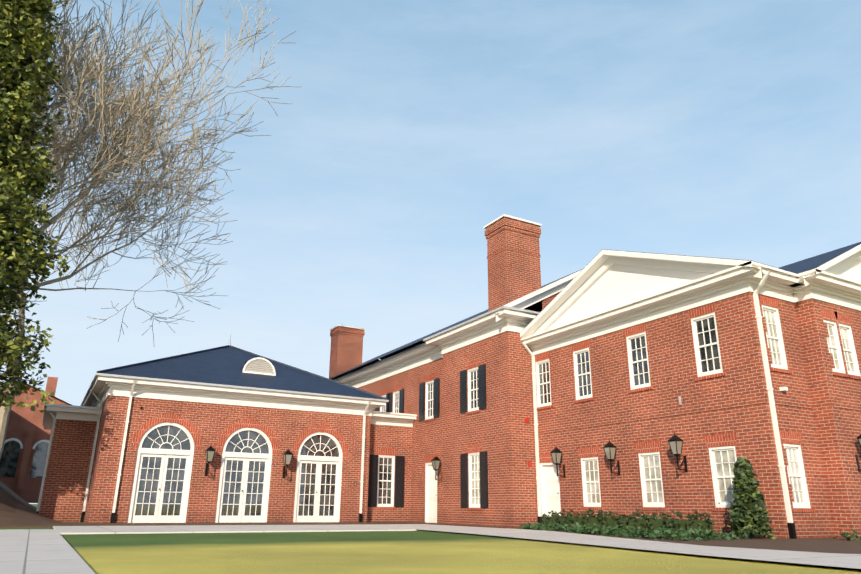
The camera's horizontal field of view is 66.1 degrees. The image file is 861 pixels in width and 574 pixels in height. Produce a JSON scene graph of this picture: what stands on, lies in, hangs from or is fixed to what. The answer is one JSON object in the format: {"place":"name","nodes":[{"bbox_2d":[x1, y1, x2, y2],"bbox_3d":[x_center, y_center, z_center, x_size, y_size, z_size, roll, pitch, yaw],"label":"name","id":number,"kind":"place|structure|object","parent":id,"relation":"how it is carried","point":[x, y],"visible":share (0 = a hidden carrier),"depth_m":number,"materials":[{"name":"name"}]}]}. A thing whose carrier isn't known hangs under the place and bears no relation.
{"place":"outdoors","nodes":[
{"label":"outdoors","id":0,"kind":"place"},
{"bbox_2d":[0,481,61,525],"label":"bank ground","id":1,"kind":"structure","parent":0,"point":[15,509],"depth_m":19.59,"materials":[{"name":"brown soil"}]},
{"bbox_2d":[0,0,69,413],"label":"evergreen tree","id":2,"kind":"object","parent":1,"relation":"on","point":[21,176],"visible":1,"depth_m":19.81,"materials":[{"name":"green plant"}]},
{"bbox_2d":[0,377,70,502],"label":"background buildings","id":3,"kind":"structure","parent":1,"relation":"on","point":[24,455],"depth_m":52.75,"materials":[{"name":"red brick"}]},
{"bbox_2d":[0,98,134,458],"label":"bare trees","id":4,"kind":"object","parent":1,"relation":"on","point":[4,416],"visible":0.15,"depth_m":30.77,"materials":[{"name":"brown plant"}]},
{"bbox_2d":[0,0,295,346],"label":"bare tree","id":5,"kind":"object","parent":1,"relation":"on","point":[127,132],"visible":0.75,"depth_m":24.91,"materials":[{"name":"brown plant"}]},
{"bbox_2d":[0,504,860,573],"bbox_3d":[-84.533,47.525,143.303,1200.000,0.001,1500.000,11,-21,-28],"label":"lawn","id":6,"kind":"structure","parent":0,"point":[392,552],"depth_m":7.85,"materials":[{"name":"green plant"}]},
{"bbox_2d":[367,411,416,521],"bbox_3d":[-1.690,7.849,28.197,5.760,4.000,6.360,11,-21,-28],"label":"connector","id":7,"kind":"object","parent":6,"relation":"on","point":[389,479],"visible":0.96,"depth_m":25.21,"materials":[{"name":"brick"}]},
{"bbox_2d":[0,522,860,573],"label":"sidewalk","id":8,"kind":"structure","parent":6,"relation":"on","point":[37,551],"depth_m":11.27,"materials":[{"name":"concrete"}]},
{"bbox_2d":[36,333,388,522],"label":"pavilion","id":9,"kind":"structure","parent":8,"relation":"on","point":[228,433],"depth_m":22.15,"materials":[{"name":"brick"}]},
{"bbox_2d":[520,242,860,538],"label":"wing","id":10,"kind":"structure","parent":8,"relation":"on","point":[667,383],"depth_m":15.69,"materials":[{"name":"red brick"}]},
{"bbox_2d":[727,456,776,538],"bbox_3d":[6.405,4.254,13.358,0.879,1.596,0.860,11,-21,-28],"label":"conical shrub","id":11,"kind":"object","parent":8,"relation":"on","point":[749,512],"visible":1,"depth_m":13.14,"materials":[{"name":"green plant"}]},
{"bbox_2d":[328,214,583,526],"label":"block","id":12,"kind":"structure","parent":6,"relation":"on","point":[462,390],"depth_m":22.26,"materials":[{"name":"brick"}]},
{"bbox_2d":[518,508,860,540],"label":"hedge shrubs","id":13,"kind":"object","parent":6,"relation":"on","point":[654,526],"visible":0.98,"depth_m":14.64,"materials":[{"name":"green plant"}]},
{"bbox_2d":[0,0,860,503],"label":"sky","id":14,"kind":"structure","parent":0,"point":[728,129],"materials":[{"name":"blue"}]}
]}

